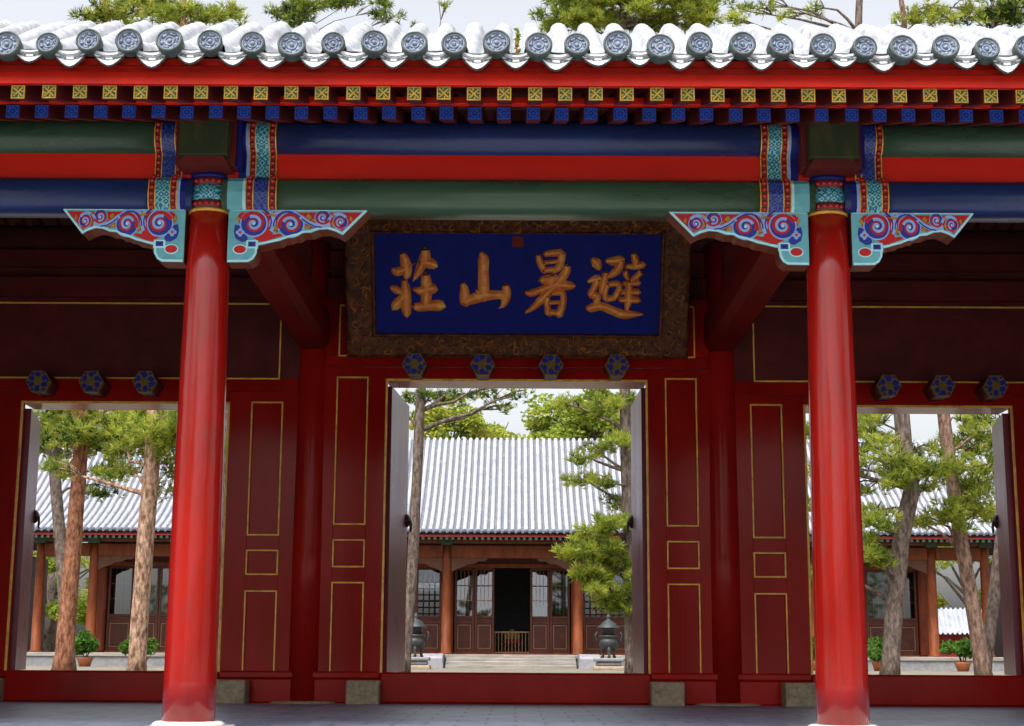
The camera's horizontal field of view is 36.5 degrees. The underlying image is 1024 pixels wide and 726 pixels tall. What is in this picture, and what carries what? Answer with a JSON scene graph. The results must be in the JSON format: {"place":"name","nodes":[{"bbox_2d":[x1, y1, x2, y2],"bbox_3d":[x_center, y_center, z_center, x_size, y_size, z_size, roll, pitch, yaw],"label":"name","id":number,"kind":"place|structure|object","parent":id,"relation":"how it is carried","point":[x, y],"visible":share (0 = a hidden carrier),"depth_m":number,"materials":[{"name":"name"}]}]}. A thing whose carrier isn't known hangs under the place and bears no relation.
{"place":"outdoors","nodes":[
{"label":"outdoors","id":0,"kind":"place"},
{"bbox_2d":[0,20,1023,725],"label":"gate hall","id":1,"kind":"structure","parent":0,"point":[188,210],"depth_m":13.07,"materials":[{"name":"red wood"}]},
{"bbox_2d":[9,408,40,669],"bbox_3d":[-5.111,1.868,16.276,0.186,2.655,1.032,2,-11,-11],"label":"door","id":2,"kind":"structure","parent":1,"relation":"in","point":[28,515],"depth_m":16.00,"materials":[{"name":"red wood"}]},
{"bbox_2d":[382,386,411,671],"bbox_3d":[-1.236,1.791,16.433,0.186,2.905,1.305,0,-11,4],"label":"door","id":3,"kind":"structure","parent":1,"relation":"in","point":[397,520],"depth_m":16.24,"materials":[{"name":"red wood"}]},
{"bbox_2d":[513,28,521,52],"bbox_3d":[0.031,-1.962,9.505,0.064,0.207,0.060,0,-11,0],"label":"roof weed","id":4,"kind":"object","parent":1,"relation":"on","point":[517,39],"visible":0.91,"depth_m":9.51,"materials":[{"name":"plant"}]},
{"bbox_2d":[344,220,691,358],"bbox_3d":[0.057,-0.759,15.625,3.450,1.368,0.914,0,-11,0],"label":"name plaque","id":5,"kind":"object","parent":1,"relation":"attached to","point":[503,289],"visible":0.96,"depth_m":15.56,"materials":[{"name":"blue wood"}]},
{"bbox_2d":[627,388,647,672],"bbox_3d":[1.354,1.804,16.429,0.186,2.905,1.305,0,-11,0],"label":"door","id":6,"kind":"structure","parent":1,"relation":"in","point":[637,521],"depth_m":16.14,"materials":[{"name":"red wood"}]},
{"bbox_2d":[991,413,1022,674],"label":"door","id":7,"kind":"structure","parent":1,"relation":"in","point":[1003,520],"depth_m":15.99,"materials":[{"name":"red wood"}]},
{"bbox_2d":[0,701,1023,725],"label":"gate floor","id":8,"kind":"structure","parent":0,"point":[108,714],"depth_m":12.50,"materials":[{"name":"grey stone"}]},
{"bbox_2d":[0,0,1023,651],"label":"sky","id":9,"kind":"structure","parent":0,"point":[460,13],"materials":[{"name":"white"}]},
{"bbox_2d":[24,666,1003,674],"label":"courtyard ground","id":10,"kind":"structure","parent":0,"point":[500,670],"depth_m":39.05,"materials":[{"name":"beige stone"}]},
{"bbox_2d":[27,542,53,651],"bbox_3d":[-22.628,7.591,55.787,11.659,6.473,8.000,0,-11,0],"label":"side gallery","id":11,"kind":"object","parent":10,"relation":"on","point":[32,597],"depth_m":56.17,"materials":[{"name":"brown wood"}]},
{"bbox_2d":[33,551,89,651],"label":"leafy tree","id":12,"kind":"object","parent":10,"relation":"on","point":[52,612],"visible":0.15,"depth_m":70.94,"materials":[{"name":"green plant"}]},
{"bbox_2d":[32,408,137,669],"bbox_3d":[-9.285,-0.209,33.081,2.661,13.488,2.385,-5,-12,26],"label":"pine tree","id":13,"kind":"object","parent":10,"relation":"on","point":[57,508],"visible":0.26,"depth_m":32.20,"materials":[{"name":"green plant"}]},
{"bbox_2d":[74,629,99,666],"bbox_3d":[-12.129,8.077,43.985,0.950,1.054,1.094,0,-11,0],"label":"potted shrub","id":14,"kind":"object","parent":10,"relation":"on","point":[86,642],"visible":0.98,"depth_m":43.75,"materials":[{"name":"green plant"}]},
{"bbox_2d":[38,0,146,669],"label":"pine tree","id":15,"kind":"object","parent":10,"relation":"on","point":[81,433],"visible":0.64,"depth_m":27.98,"materials":[{"name":"green plant"}]},
{"bbox_2d":[117,634,159,659],"bbox_3d":[-10.460,8.040,43.457,1.190,0.948,0.957,0,-11,0],"label":"potted shrub","id":16,"kind":"object","parent":10,"relation":"on","point":[123,647],"visible":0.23,"depth_m":43.32,"materials":[{"name":"green plant"}]},
{"bbox_2d":[38,0,250,670],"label":"pine tree","id":17,"kind":"object","parent":10,"relation":"on","point":[153,440],"visible":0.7,"depth_m":26.32,"materials":[{"name":"green plant"}]},
{"bbox_2d":[217,0,406,665],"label":"pine tree","id":18,"kind":"object","parent":10,"relation":"on","point":[298,12],"visible":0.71,"depth_m":36.29,"materials":[{"name":"green plant"}]},
{"bbox_2d":[411,657,430,668],"bbox_3d":[-2.645,8.215,42.414,0.840,0.340,0.840,0,-11,0],"label":"stone pedestal","id":19,"kind":"object","parent":10,"relation":"on","point":[419,662],"visible":0.53,"depth_m":42.06,"materials":[{"name":"white stone"}]},
{"bbox_2d":[411,613,429,656],"bbox_3d":[-2.641,7.467,42.555,0.616,1.218,0.616,-8,-14,38],"label":"incense burner","id":20,"kind":"object","parent":19,"relation":"on","point":[418,640],"visible":0.76,"depth_m":42.40,"materials":[{"name":"grey metal"}]},
{"bbox_2d":[409,401,497,439],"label":"leafy tree","id":21,"kind":"object","parent":10,"relation":"on","point":[473,427],"visible":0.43,"depth_m":67.71,"materials":[{"name":"green plant"}]},
{"bbox_2d":[400,0,535,671],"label":"pine tree","id":22,"kind":"object","parent":10,"relation":"on","point":[419,400],"visible":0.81,"depth_m":32.44,"materials":[{"name":"green plant"}]},
{"bbox_2d":[470,421,518,439],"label":"leafy tree","id":23,"kind":"object","parent":10,"relation":"on","point":[503,433],"visible":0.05,"depth_m":70.81,"materials":[{"name":"green plant"}]},
{"bbox_2d":[26,437,1003,670],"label":"hall","id":24,"kind":"structure","parent":10,"relation":"on","point":[498,517],"depth_m":49.11,"materials":[{"name":"grey tile"}]},
{"bbox_2d":[105,566,134,650],"bbox_3d":[-12.438,7.778,49.226,0.805,2.660,0.070,0,-11,0],"label":"lattice door","id":25,"kind":"structure","parent":24,"relation":"in","point":[118,625],"depth_m":49.12,"materials":[{"name":"brown wood"}]},
{"bbox_2d":[148,566,159,649],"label":"lattice door","id":26,"kind":"structure","parent":24,"relation":"in","point":[153,618],"depth_m":49.16,"materials":[{"name":"brown wood"}]},
{"bbox_2d":[157,566,168,650],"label":"lattice door","id":27,"kind":"structure","parent":24,"relation":"in","point":[161,632],"depth_m":49.13,"materials":[{"name":"brown wood"}]},
{"bbox_2d":[415,582,438,615],"bbox_3d":[-3.783,8.844,56.839,3.250,1.648,0.060,0,-11,0],"label":"rear window","id":28,"kind":"structure","parent":24,"relation":"in","point":[429,588],"depth_m":56.85,"materials":[{"name":"brown wood"}]},
{"bbox_2d":[416,567,441,651],"bbox_3d":[-2.649,7.827,49.203,0.820,2.660,0.070,0,-11,0],"label":"lattice door","id":29,"kind":"structure","parent":24,"relation":"in","point":[433,623],"depth_m":49.11,"materials":[{"name":"brown wood"}]},
{"bbox_2d":[454,568,474,652],"bbox_3d":[-1.510,7.833,49.201,0.630,2.660,0.070,0,-11,0],"label":"lattice door","id":30,"kind":"structure","parent":24,"relation":"in","point":[463,625],"depth_m":49.10,"materials":[{"name":"brown wood"}]},
{"bbox_2d":[474,568,494,652],"bbox_3d":[-0.875,7.836,49.199,0.620,2.660,0.070,0,-11,0],"label":"lattice door","id":31,"kind":"structure","parent":24,"relation":"in","point":[484,625],"depth_m":49.08,"materials":[{"name":"brown wood"}]},
{"bbox_2d":[494,631,529,652],"bbox_3d":[0.000,8.922,49.400,1.120,0.730,0.040,0,-11,0],"label":"railing","id":32,"kind":"object","parent":24,"relation":"on","point":[515,632],"depth_m":49.40,"materials":[{"name":"brown wood"}]},
{"bbox_2d":[502,629,521,651],"bbox_3d":[0.004,9.406,52.337,0.680,0.868,0.650,0,-11,0],"label":"throne","id":33,"kind":"object","parent":24,"relation":"on","point":[511,643],"visible":0.74,"depth_m":52.02,"materials":[{"name":"brown wood"}]},
{"bbox_2d":[530,568,549,652],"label":"lattice door","id":34,"kind":"structure","parent":24,"relation":"in","point":[539,625],"depth_m":49.10,"materials":[{"name":"brown wood"}]},
{"bbox_2d":[550,568,569,652],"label":"lattice door","id":35,"kind":"structure","parent":24,"relation":"in","point":[559,625],"depth_m":49.08,"materials":[{"name":"brown wood"}]},
{"bbox_2d":[583,580,608,652],"bbox_3d":[2.659,7.854,49.191,0.819,2.660,0.070,0,-11,0],"label":"lattice door","id":36,"kind":"structure","parent":24,"relation":"in","point":[590,624],"depth_m":49.06,"materials":[{"name":"brown wood"}]},
{"bbox_2d":[585,583,623,616],"bbox_3d":[3.817,8.882,56.821,3.250,1.648,0.060,0,-11,0],"label":"rear window","id":37,"kind":"structure","parent":24,"relation":"in","point":[595,608],"depth_m":56.76,"materials":[{"name":"brown wood"}]},
{"bbox_2d":[609,575,624,652],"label":"lattice door","id":38,"kind":"structure","parent":24,"relation":"in","point":[619,621],"depth_m":49.06,"materials":[{"name":"brown wood"}]},
{"bbox_2d":[865,570,888,643],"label":"lattice door","id":39,"kind":"structure","parent":24,"relation":"in","point":[875,626],"depth_m":49.10,"materials":[{"name":"brown wood"}]},
{"bbox_2d":[900,570,918,654],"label":"lattice door","id":40,"kind":"structure","parent":24,"relation":"in","point":[910,638],"depth_m":49.05,"materials":[{"name":"brown wood"}]},
{"bbox_2d":[515,393,564,439],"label":"leafy tree","id":41,"kind":"object","parent":10,"relation":"on","point":[539,426],"visible":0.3,"depth_m":69.56,"materials":[{"name":"green plant"}]},
{"bbox_2d":[548,389,633,616],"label":"leafy tree","id":42,"kind":"object","parent":10,"relation":"on","point":[570,429],"visible":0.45,"depth_m":66.82,"materials":[{"name":"green plant"}]},
{"bbox_2d":[593,658,624,669],"bbox_3d":[2.645,8.241,42.402,0.840,0.340,0.840,0,-11,0],"label":"stone pedestal","id":43,"kind":"object","parent":10,"relation":"on","point":[608,663],"visible":0.91,"depth_m":42.03,"materials":[{"name":"white stone"}]},
{"bbox_2d":[595,614,622,657],"bbox_3d":[2.649,7.493,42.543,0.616,1.218,0.616,-8,-14,38],"label":"incense burner","id":44,"kind":"object","parent":43,"relation":"on","point":[608,641],"visible":0.98,"depth_m":42.39,"materials":[{"name":"grey metal"}]},
{"bbox_2d":[527,0,728,672],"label":"pine tree","id":45,"kind":"object","parent":10,"relation":"on","point":[597,15],"visible":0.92,"depth_m":30.32,"materials":[{"name":"green plant"}]},
{"bbox_2d":[710,0,965,674],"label":"pine tree","id":46,"kind":"object","parent":10,"relation":"on","point":[905,468],"visible":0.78,"depth_m":26.97,"materials":[{"name":"green plant"}]},
{"bbox_2d":[867,635,882,670],"bbox_3d":[10.302,8.117,43.414,1.003,1.001,1.029,4,-11,-17],"label":"potted shrub","id":47,"kind":"object","parent":10,"relation":"on","point":[874,647],"visible":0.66,"depth_m":43.22,"materials":[{"name":"green plant"}]},
{"bbox_2d":[889,0,995,674],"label":"pine tree","id":48,"kind":"object","parent":10,"relation":"on","point":[958,509],"visible":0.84,"depth_m":28.06,"materials":[{"name":"green plant"}]},
{"bbox_2d":[939,636,971,671],"bbox_3d":[12.501,8.143,43.412,1.100,0.972,1.137,0,-11,0],"label":"potted shrub","id":49,"kind":"object","parent":10,"relation":"on","point":[960,649],"visible":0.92,"depth_m":43.23,"materials":[{"name":"green plant"}]},
{"bbox_2d":[938,608,981,656],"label":"garden wall","id":50,"kind":"structure","parent":10,"relation":"on","point":[952,621],"depth_m":64.98,"materials":[{"name":"tile"}]},
{"bbox_2d":[935,546,992,633],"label":"leafy tree","id":51,"kind":"object","parent":10,"relation":"on","point":[942,600],"visible":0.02,"depth_m":75.37,"materials":[{"name":"green plant"}]},
{"bbox_2d":[961,414,992,465],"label":"leafy tree","id":52,"kind":"object","parent":10,"relation":"on","point":[987,457],"visible":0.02,"depth_m":75.41,"materials":[{"name":"green plant"}]},
{"bbox_2d":[944,0,1023,668],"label":"pine tree","id":53,"kind":"object","parent":10,"relation":"on","point":[1001,12],"visible":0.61,"depth_m":30.64,"materials":[{"name":"green plant"}]},
{"bbox_2d":[970,541,1003,656],"bbox_3d":[22.771,7.817,55.685,11.659,6.473,8.000,0,-11,0],"label":"side gallery","id":54,"kind":"object","parent":10,"relation":"on","point":[998,648],"visible":0.01,"depth_m":55.75,"materials":[{"name":"brown wood"}]},
{"bbox_2d":[812,637,814,670],"bbox_3d":[8.325,8.113,43.411,0.908,0.986,0.964,0,-11,0],"label":"potted shrub","id":55,"kind":"object","parent":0,"point":[813,655],"visible":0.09,"depth_m":43.23,"materials":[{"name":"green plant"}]}
]}

